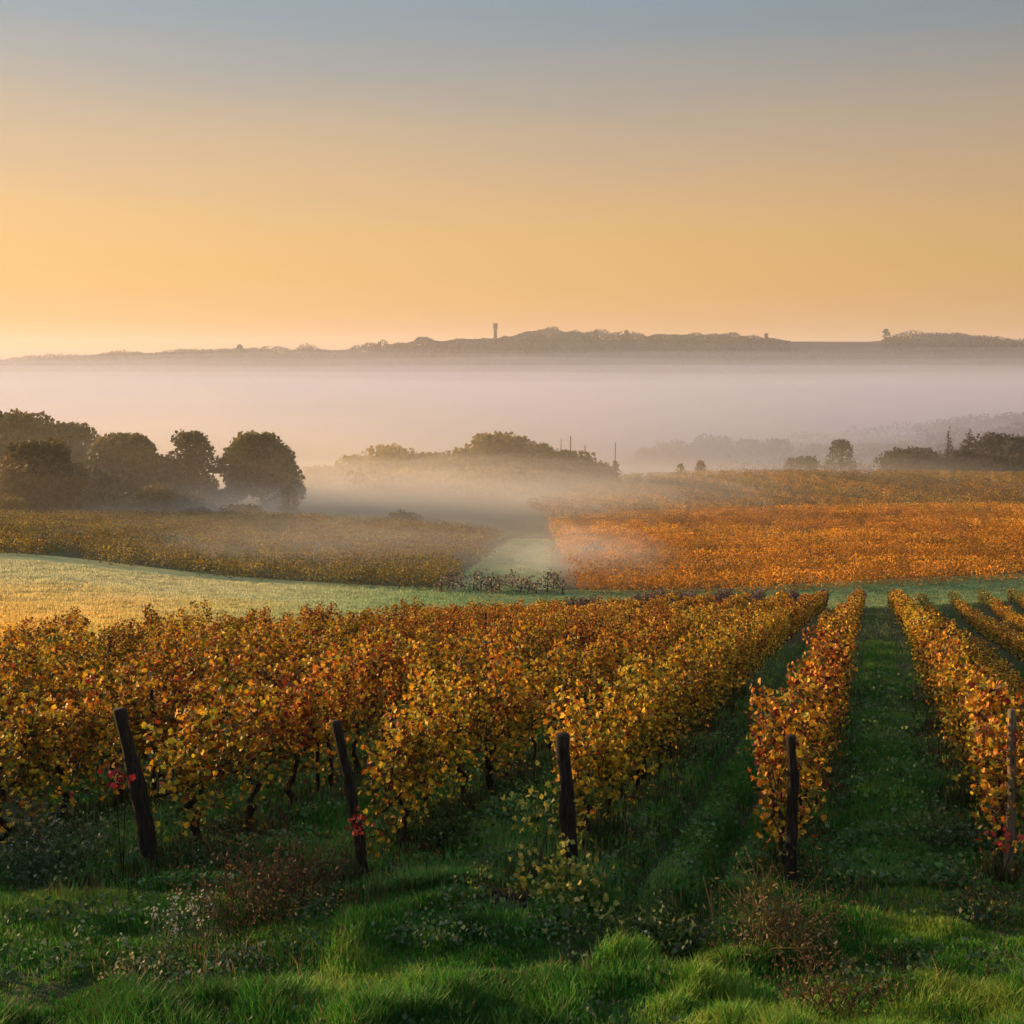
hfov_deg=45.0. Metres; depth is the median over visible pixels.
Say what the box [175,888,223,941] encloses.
weed
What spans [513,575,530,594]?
grapevine
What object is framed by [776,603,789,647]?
grapevine
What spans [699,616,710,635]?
grapevine
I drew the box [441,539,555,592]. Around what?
grass path
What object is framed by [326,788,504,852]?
weed
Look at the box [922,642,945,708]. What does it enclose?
grapevine
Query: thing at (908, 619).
grapevine
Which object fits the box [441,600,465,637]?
grapevine
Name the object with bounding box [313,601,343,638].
grapevine
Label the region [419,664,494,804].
grapevine
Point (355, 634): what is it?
grapevine
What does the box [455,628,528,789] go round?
grapevine
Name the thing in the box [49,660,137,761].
grapevine
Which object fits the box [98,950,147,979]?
weed
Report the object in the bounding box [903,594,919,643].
grapevine
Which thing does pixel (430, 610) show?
grapevine
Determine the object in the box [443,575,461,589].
grapevine
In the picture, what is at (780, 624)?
grapevine
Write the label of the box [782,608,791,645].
grapevine
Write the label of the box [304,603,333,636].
grapevine
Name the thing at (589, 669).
grapevine
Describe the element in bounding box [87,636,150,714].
grapevine
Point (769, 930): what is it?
weed
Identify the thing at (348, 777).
trellis post
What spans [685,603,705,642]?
grapevine
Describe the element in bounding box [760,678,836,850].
grapevine
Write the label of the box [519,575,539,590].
grapevine
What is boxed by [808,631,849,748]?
grapevine
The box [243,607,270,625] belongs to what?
grapevine
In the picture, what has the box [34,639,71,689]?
grapevine
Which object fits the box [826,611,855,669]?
grapevine
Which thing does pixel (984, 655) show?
grapevine
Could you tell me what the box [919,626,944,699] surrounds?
grapevine
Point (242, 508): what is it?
bush
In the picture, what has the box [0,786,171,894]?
weed
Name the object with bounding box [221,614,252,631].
grapevine
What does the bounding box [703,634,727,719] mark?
grapevine
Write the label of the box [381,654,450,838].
grapevine
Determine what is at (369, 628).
grapevine
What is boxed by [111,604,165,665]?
grapevine
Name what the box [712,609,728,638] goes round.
grapevine
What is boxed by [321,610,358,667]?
grapevine
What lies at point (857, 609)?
grapevine
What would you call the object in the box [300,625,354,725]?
grapevine
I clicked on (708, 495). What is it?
vineyard block
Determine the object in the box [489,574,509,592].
grapevine
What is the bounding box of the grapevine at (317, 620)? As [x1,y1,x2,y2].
[289,613,322,649]
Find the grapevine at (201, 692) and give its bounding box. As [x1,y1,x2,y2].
[148,661,238,768]
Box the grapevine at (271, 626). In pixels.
[243,622,292,696]
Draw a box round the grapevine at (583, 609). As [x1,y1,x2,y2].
[575,605,588,632]
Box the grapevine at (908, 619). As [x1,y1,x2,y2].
[902,606,915,647]
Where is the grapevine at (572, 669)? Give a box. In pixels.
[544,634,584,741]
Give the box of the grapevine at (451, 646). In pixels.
[406,634,471,737]
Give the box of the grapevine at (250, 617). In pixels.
[241,605,275,635]
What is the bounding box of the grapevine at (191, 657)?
[174,631,237,728]
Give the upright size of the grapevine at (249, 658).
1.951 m
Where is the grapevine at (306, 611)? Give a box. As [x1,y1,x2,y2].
[279,604,316,637]
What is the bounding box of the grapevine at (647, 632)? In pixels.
[620,621,659,685]
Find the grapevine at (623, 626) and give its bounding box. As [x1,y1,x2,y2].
[606,617,627,654]
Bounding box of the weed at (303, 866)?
[241,818,364,896]
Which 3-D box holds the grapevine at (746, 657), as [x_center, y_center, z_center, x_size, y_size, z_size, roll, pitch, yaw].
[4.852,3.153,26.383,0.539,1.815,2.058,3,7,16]
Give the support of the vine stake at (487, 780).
on the ground at (330, 432)
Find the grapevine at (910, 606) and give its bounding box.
[905,601,914,642]
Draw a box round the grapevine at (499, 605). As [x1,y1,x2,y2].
[482,600,501,618]
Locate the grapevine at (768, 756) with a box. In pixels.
[745,673,826,866]
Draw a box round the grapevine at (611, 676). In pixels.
[583,635,617,710]
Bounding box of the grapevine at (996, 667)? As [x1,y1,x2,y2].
[992,657,1002,684]
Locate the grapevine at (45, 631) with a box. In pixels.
[20,624,68,663]
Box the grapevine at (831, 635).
[810,620,849,721]
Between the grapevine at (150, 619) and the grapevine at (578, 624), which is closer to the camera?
the grapevine at (150, 619)
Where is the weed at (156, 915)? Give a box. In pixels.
[109,883,192,966]
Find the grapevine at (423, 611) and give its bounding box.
[406,607,435,634]
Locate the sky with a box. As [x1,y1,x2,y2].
[0,0,1023,360]
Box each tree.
[0,408,74,479]
[0,437,92,516]
[48,421,100,465]
[80,431,171,508]
[165,429,225,507]
[214,430,306,507]
[236,344,243,350]
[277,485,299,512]
[300,463,351,487]
[331,451,373,488]
[362,443,433,487]
[402,451,456,489]
[431,447,481,489]
[452,431,541,472]
[509,441,565,489]
[537,448,598,489]
[574,460,621,487]
[624,330,629,336]
[626,446,666,471]
[651,439,703,472]
[681,432,747,468]
[728,438,777,467]
[757,437,794,469]
[781,457,797,474]
[791,456,826,474]
[797,441,835,461]
[824,439,861,474]
[856,442,898,458]
[873,447,930,474]
[881,329,890,401]
[908,446,937,472]
[927,456,950,474]
[941,427,953,470]
[942,449,983,474]
[949,332,959,403]
[952,428,977,471]
[964,431,1017,470]
[965,453,1018,473]
[989,435,1023,470]
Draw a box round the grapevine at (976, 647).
[972,638,989,672]
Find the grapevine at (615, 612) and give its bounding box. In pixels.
[608,605,619,623]
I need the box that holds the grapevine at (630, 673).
[586,656,646,805]
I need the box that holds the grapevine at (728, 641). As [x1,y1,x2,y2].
[712,616,739,707]
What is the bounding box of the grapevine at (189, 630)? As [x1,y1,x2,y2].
[154,621,204,703]
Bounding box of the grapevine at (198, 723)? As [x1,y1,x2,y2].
[141,678,272,841]
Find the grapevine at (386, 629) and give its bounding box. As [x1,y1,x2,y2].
[361,621,409,718]
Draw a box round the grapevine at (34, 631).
[0,618,42,653]
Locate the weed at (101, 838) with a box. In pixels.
[64,810,158,863]
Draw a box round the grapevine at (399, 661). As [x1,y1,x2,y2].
[351,633,415,760]
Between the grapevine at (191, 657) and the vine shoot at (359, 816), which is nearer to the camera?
the vine shoot at (359, 816)
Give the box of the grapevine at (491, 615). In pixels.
[479,606,502,646]
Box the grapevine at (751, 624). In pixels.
[729,606,759,680]
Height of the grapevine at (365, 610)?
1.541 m
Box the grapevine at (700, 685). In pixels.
[681,650,716,742]
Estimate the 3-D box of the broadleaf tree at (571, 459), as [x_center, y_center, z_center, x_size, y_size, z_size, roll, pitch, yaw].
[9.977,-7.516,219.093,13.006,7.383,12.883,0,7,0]
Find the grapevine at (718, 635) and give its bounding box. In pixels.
[700,622,731,710]
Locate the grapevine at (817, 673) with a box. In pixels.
[783,651,841,806]
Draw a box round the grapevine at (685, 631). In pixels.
[674,615,687,654]
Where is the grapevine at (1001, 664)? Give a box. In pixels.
[996,657,1010,681]
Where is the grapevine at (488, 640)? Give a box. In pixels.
[479,629,514,714]
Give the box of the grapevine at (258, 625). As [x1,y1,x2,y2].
[234,620,279,664]
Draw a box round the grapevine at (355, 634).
[346,622,378,659]
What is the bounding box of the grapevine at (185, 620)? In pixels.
[162,615,192,637]
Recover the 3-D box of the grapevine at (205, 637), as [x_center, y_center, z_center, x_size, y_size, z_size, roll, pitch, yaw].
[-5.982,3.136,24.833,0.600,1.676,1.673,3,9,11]
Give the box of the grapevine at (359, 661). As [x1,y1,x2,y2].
[323,631,398,772]
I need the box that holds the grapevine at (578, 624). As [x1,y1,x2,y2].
[562,610,587,668]
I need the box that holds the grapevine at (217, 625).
[199,611,235,659]
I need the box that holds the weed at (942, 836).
[872,790,1016,852]
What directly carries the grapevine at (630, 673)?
on the ground at (330, 432)
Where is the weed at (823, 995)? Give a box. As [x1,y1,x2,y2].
[763,935,929,1018]
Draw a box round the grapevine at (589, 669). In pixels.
[566,630,609,725]
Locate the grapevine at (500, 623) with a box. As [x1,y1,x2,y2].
[489,618,512,652]
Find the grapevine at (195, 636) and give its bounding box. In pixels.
[175,625,208,681]
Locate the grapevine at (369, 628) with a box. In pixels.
[359,615,389,647]
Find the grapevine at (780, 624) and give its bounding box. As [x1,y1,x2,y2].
[765,610,784,653]
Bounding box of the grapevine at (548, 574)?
[539,571,556,592]
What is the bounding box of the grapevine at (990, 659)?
[983,646,1002,673]
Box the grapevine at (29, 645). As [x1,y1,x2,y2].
[0,637,34,708]
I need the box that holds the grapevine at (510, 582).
[505,569,521,588]
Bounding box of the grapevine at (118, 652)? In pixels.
[79,635,136,672]
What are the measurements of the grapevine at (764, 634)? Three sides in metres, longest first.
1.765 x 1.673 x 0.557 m
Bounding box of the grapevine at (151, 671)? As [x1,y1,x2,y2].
[107,640,179,751]
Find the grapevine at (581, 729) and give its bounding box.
[543,678,620,843]
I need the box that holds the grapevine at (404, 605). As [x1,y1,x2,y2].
[388,598,409,621]
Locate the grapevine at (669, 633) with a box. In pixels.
[648,625,676,677]
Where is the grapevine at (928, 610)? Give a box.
[910,608,941,651]
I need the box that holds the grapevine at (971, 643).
[966,639,993,667]
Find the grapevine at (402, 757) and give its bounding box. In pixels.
[358,694,441,857]
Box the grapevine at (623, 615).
[615,611,632,651]
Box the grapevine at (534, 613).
[524,605,536,628]
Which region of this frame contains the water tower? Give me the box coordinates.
[493,323,497,338]
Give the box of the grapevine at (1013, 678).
[1007,669,1022,688]
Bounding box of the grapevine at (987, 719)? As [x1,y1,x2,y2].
[965,660,1023,844]
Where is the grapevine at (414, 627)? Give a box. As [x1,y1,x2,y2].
[401,611,425,654]
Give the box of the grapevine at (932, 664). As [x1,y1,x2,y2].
[922,636,948,712]
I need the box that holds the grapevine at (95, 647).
[50,636,108,706]
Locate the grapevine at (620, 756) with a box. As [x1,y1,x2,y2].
[590,678,658,821]
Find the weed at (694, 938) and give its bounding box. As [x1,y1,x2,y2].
[606,903,739,959]
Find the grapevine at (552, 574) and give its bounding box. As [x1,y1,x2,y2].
[541,569,566,591]
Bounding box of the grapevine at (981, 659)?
[977,650,987,671]
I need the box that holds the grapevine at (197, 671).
[140,650,199,720]
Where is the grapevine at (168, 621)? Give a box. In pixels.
[145,611,190,682]
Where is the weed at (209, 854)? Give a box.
[161,813,285,872]
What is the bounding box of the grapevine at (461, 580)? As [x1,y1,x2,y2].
[449,569,470,587]
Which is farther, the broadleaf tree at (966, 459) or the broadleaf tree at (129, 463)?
the broadleaf tree at (966, 459)
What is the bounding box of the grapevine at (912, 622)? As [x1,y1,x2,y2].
[908,610,928,668]
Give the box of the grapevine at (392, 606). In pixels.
[379,600,398,622]
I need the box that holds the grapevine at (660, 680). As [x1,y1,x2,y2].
[640,648,690,776]
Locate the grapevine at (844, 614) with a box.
[818,610,854,677]
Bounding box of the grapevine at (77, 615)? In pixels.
[47,607,90,634]
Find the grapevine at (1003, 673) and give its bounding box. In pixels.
[988,659,1012,688]
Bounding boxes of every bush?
[0,496,30,517]
[103,500,149,514]
[125,483,182,513]
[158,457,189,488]
[169,492,205,512]
[179,506,212,516]
[204,488,239,508]
[219,503,262,516]
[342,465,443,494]
[386,509,423,524]
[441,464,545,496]
[611,461,619,476]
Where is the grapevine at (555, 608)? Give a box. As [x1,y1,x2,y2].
[544,599,563,619]
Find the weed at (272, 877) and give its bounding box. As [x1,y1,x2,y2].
[145,809,372,948]
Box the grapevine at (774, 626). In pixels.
[763,608,778,659]
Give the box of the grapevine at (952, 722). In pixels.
[933,667,971,778]
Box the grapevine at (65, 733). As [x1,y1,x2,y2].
[5,697,117,824]
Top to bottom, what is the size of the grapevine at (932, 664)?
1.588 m
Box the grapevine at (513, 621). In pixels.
[496,606,527,644]
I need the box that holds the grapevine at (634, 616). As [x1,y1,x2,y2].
[627,607,645,638]
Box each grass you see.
[0,559,478,660]
[0,846,1023,1023]
[36,638,1023,918]
[793,593,1023,675]
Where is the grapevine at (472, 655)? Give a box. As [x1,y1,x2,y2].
[432,632,485,726]
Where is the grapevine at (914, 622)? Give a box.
[910,605,929,658]
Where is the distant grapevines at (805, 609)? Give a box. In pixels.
[441,587,1023,662]
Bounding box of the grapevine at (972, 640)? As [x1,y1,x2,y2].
[968,636,990,669]
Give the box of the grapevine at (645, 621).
[633,611,647,633]
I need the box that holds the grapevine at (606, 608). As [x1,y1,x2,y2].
[599,606,612,615]
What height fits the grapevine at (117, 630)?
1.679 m
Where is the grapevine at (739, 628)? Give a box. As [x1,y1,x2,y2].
[719,622,746,700]
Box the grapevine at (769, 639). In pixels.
[755,612,776,660]
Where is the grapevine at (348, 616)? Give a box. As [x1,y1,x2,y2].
[333,610,360,630]
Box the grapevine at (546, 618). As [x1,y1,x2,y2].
[539,611,555,626]
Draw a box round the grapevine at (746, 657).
[729,614,755,692]
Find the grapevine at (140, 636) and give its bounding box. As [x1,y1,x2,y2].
[129,624,161,665]
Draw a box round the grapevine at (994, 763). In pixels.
[965,680,1023,870]
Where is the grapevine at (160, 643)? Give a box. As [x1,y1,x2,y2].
[139,621,184,692]
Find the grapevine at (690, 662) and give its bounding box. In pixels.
[653,619,705,745]
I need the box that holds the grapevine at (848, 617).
[842,610,856,668]
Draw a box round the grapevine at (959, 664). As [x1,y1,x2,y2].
[937,647,994,765]
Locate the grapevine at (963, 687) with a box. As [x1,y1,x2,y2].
[952,659,1012,801]
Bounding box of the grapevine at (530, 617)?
[509,610,536,643]
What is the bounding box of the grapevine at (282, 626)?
[263,617,294,649]
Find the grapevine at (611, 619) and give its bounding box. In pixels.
[596,609,615,650]
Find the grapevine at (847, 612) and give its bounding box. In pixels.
[836,602,852,657]
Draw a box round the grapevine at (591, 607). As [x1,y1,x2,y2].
[588,606,602,618]
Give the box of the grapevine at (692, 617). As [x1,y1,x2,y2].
[682,613,696,645]
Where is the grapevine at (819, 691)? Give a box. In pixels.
[786,659,833,819]
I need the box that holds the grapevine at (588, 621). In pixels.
[577,608,606,667]
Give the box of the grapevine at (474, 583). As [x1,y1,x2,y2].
[465,572,485,591]
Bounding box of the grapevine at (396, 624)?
[375,612,411,645]
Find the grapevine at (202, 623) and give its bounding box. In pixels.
[176,600,213,639]
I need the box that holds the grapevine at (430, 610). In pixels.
[421,602,443,627]
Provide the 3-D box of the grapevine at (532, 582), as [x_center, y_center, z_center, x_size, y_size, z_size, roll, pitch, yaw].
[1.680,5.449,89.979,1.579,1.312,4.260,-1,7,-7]
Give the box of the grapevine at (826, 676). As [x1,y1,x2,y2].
[782,645,848,787]
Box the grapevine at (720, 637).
[714,620,745,688]
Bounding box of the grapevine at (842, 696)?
[812,648,849,756]
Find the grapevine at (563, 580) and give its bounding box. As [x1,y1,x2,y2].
[552,574,571,594]
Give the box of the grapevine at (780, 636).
[774,611,782,650]
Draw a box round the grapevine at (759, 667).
[753,619,770,670]
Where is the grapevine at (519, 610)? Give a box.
[514,605,524,620]
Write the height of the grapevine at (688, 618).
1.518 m
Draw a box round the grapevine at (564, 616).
[555,607,570,631]
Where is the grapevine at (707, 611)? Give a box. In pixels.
[701,608,716,634]
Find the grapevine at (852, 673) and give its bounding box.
[817,611,853,674]
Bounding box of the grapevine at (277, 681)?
[240,658,313,748]
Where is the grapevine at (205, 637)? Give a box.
[197,623,237,700]
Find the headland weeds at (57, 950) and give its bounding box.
[0,833,1023,1023]
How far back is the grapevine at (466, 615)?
40.22 m
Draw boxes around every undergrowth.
[0,682,1023,890]
[3,827,1022,1023]
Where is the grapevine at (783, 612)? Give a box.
[774,603,787,647]
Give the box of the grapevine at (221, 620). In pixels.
[208,611,239,640]
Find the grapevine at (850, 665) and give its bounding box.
[830,638,857,739]
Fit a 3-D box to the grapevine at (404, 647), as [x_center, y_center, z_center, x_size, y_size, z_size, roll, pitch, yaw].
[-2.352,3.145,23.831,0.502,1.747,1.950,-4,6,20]
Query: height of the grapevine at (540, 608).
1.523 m
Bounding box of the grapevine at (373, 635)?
[342,629,386,715]
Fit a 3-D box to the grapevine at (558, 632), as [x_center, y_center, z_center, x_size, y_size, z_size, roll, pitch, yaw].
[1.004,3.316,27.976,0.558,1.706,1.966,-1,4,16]
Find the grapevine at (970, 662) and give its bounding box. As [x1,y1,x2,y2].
[937,644,973,717]
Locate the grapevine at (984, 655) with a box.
[979,645,1000,675]
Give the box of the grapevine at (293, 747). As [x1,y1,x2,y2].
[255,655,336,802]
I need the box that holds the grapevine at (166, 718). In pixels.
[113,669,196,784]
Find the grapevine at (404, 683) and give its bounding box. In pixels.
[381,641,445,745]
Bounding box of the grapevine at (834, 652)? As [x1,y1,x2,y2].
[789,625,847,765]
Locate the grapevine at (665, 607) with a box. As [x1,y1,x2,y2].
[659,602,670,626]
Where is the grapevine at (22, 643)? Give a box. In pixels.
[0,626,40,749]
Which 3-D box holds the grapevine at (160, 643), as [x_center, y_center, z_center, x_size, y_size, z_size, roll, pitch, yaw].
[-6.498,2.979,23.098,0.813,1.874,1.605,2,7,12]
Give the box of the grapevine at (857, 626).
[841,606,861,660]
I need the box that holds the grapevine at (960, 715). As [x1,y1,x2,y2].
[948,674,1023,819]
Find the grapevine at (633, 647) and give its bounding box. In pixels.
[623,627,651,684]
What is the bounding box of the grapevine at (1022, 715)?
[1017,694,1023,723]
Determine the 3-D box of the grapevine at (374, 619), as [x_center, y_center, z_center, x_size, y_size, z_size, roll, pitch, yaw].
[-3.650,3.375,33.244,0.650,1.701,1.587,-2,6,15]
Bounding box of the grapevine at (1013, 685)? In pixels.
[1004,669,1023,722]
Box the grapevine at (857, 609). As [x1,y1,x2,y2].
[841,599,858,641]
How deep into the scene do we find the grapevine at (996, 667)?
32.78 m
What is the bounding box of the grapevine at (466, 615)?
[454,597,477,621]
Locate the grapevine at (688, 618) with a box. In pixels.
[678,616,694,639]
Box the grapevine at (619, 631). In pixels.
[599,621,623,643]
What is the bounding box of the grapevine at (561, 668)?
[526,623,582,751]
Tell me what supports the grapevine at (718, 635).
on the ground at (330, 432)
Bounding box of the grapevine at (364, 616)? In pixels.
[344,611,374,636]
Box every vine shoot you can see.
[97,769,135,876]
[346,805,383,877]
[501,760,579,872]
[974,816,1023,883]
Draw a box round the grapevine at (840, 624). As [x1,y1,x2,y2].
[821,609,856,690]
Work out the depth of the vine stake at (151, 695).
15.67 m
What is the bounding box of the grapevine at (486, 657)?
[463,639,501,711]
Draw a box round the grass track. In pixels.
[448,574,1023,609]
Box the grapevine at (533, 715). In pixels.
[499,656,558,762]
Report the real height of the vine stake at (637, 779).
1.552 m
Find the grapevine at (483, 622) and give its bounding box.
[468,607,488,632]
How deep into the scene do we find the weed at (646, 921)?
9.90 m
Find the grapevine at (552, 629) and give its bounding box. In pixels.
[534,620,560,690]
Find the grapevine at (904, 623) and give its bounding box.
[899,601,910,640]
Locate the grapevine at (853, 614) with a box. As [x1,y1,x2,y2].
[845,605,857,659]
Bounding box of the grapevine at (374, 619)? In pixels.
[367,606,386,637]
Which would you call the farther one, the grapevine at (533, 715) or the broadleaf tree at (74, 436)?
the broadleaf tree at (74, 436)
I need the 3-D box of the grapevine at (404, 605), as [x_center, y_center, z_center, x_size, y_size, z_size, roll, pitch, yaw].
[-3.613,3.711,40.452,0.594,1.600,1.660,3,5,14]
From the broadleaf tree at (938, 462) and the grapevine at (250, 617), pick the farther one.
the broadleaf tree at (938, 462)
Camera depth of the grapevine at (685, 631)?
31.15 m
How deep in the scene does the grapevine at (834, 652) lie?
17.14 m
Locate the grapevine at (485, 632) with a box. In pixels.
[476,624,499,654]
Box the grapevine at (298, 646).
[264,625,320,701]
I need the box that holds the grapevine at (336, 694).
[291,637,356,791]
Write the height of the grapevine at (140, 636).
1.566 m
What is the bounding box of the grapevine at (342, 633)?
[309,625,347,663]
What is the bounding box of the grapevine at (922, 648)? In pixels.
[916,619,939,678]
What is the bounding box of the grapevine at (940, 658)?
[924,618,972,739]
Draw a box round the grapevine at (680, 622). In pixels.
[663,614,684,662]
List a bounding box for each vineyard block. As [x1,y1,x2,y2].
[0,508,505,588]
[526,469,1023,520]
[545,500,1023,595]
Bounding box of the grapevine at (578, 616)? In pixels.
[561,612,581,633]
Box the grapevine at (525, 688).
[478,647,535,775]
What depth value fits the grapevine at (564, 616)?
36.37 m
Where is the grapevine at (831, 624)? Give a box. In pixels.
[811,613,853,689]
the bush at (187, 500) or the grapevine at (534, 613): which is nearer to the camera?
the grapevine at (534, 613)
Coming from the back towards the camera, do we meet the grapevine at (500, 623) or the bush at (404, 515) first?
the bush at (404, 515)
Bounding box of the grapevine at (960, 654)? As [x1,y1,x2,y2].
[935,639,973,753]
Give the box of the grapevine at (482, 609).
[475,603,497,625]
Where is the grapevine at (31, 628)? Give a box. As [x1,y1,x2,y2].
[3,616,49,646]
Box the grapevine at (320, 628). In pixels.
[310,618,334,652]
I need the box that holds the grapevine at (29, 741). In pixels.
[0,683,69,844]
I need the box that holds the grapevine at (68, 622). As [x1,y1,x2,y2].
[42,606,87,659]
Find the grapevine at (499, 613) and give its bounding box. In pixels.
[487,604,513,648]
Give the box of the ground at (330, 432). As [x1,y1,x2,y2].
[0,400,1023,1023]
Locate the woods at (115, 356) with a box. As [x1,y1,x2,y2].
[0,326,1023,385]
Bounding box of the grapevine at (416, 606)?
[405,595,425,620]
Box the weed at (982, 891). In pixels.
[914,851,1023,931]
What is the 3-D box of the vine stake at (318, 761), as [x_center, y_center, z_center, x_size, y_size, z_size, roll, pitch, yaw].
[-2.473,2.980,15.713,0.052,1.552,0.123,0,7,0]
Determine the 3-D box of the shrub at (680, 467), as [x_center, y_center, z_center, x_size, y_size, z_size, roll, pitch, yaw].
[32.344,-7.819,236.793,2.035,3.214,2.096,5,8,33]
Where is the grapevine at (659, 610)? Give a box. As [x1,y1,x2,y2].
[654,601,667,623]
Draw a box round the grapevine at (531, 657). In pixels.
[512,625,540,676]
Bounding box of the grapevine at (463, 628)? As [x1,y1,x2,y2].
[443,614,476,658]
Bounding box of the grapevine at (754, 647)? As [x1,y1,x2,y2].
[748,620,762,677]
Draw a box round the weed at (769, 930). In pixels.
[657,831,877,984]
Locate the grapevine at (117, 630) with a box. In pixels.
[108,622,148,672]
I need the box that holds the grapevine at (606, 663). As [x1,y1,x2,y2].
[581,618,622,714]
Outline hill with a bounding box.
[0,335,1023,399]
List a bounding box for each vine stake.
[149,689,156,789]
[315,686,319,790]
[481,689,489,790]
[636,686,639,789]
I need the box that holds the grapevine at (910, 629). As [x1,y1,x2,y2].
[907,613,915,650]
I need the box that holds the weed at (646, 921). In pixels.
[560,884,709,958]
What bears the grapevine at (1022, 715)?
on the ground at (330, 432)
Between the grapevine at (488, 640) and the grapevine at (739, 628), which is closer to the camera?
the grapevine at (488, 640)
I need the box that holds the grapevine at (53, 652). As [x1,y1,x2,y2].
[2,631,81,736]
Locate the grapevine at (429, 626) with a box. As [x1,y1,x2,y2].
[417,615,441,646]
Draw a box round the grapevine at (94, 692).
[54,656,167,811]
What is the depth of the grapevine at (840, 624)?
24.19 m
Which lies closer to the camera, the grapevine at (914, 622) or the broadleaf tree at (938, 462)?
the grapevine at (914, 622)
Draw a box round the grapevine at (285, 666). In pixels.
[275,655,345,721]
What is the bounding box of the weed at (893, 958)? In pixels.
[868,937,919,973]
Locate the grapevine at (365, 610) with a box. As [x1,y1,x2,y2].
[347,606,374,631]
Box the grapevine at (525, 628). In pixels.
[497,615,535,672]
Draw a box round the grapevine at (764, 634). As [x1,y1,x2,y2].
[753,614,771,671]
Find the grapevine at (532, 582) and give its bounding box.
[524,576,546,593]
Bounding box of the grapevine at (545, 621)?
[527,616,549,668]
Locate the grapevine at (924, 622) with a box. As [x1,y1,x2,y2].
[910,609,943,678]
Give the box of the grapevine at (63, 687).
[4,633,93,767]
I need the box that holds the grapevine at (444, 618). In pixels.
[432,609,459,636]
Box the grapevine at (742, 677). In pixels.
[737,622,755,685]
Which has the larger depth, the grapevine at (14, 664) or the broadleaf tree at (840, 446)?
the broadleaf tree at (840, 446)
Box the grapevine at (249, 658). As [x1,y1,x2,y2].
[203,645,272,761]
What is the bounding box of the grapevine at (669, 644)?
[643,615,672,675]
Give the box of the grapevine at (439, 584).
[431,575,449,591]
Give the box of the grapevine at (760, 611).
[751,608,773,665]
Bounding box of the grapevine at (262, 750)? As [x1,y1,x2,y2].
[177,672,297,827]
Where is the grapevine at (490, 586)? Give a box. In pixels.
[480,573,499,594]
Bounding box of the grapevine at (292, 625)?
[267,607,309,657]
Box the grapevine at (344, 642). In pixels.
[322,625,355,668]
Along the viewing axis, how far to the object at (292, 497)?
160.69 m
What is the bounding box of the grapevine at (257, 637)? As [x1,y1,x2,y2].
[201,625,269,713]
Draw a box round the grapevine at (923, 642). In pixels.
[915,631,938,692]
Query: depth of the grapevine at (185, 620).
31.15 m
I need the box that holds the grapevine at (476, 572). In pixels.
[472,569,492,587]
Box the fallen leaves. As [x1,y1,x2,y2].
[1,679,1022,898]
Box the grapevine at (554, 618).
[547,610,563,634]
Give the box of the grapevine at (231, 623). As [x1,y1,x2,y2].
[217,609,259,647]
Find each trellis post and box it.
[112,707,157,867]
[331,719,368,874]
[555,732,577,866]
[785,734,799,888]
[1003,709,1016,883]
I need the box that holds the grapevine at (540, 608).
[529,604,546,624]
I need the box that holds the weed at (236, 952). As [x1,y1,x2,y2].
[203,940,283,975]
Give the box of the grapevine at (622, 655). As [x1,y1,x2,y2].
[614,644,627,683]
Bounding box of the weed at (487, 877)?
[466,861,497,892]
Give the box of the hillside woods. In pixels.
[688,411,1023,475]
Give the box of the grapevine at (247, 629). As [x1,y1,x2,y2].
[216,620,258,662]
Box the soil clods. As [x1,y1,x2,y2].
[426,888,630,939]
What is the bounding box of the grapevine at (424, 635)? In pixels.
[407,628,444,690]
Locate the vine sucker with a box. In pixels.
[487,828,636,926]
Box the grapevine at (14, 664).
[0,640,39,785]
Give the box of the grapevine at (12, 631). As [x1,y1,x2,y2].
[0,625,36,688]
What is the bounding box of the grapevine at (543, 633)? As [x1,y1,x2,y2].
[526,619,551,687]
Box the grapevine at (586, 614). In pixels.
[580,610,594,646]
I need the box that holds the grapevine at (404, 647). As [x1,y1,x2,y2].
[376,636,413,694]
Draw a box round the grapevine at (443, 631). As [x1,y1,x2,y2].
[424,613,456,656]
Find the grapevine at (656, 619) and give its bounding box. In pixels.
[644,606,672,685]
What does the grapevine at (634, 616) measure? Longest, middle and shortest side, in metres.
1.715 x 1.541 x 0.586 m
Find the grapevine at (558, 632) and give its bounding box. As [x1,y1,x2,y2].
[548,624,571,660]
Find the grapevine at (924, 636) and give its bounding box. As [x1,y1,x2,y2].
[914,618,950,700]
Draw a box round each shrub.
[676,463,685,473]
[694,460,707,472]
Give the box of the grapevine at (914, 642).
[910,616,932,676]
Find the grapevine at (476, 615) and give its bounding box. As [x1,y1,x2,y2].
[454,606,482,634]
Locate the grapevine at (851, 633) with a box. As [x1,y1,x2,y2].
[822,610,857,698]
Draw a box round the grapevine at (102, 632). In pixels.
[79,624,117,685]
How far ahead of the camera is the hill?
2517.49 m
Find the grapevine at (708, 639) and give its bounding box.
[685,613,720,730]
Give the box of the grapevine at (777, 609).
[769,601,781,656]
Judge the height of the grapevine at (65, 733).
1.708 m
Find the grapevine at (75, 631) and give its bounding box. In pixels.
[43,614,96,662]
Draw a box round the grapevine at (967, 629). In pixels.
[934,622,973,720]
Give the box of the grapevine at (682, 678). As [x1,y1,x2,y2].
[657,646,692,758]
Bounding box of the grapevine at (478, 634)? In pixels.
[455,616,483,664]
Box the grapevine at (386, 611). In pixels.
[373,606,391,621]
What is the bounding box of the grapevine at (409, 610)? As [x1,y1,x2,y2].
[396,603,418,634]
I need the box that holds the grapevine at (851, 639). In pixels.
[815,623,854,716]
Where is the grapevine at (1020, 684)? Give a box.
[1012,677,1023,734]
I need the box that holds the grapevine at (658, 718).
[626,653,670,787]
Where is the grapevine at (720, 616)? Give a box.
[711,609,731,635]

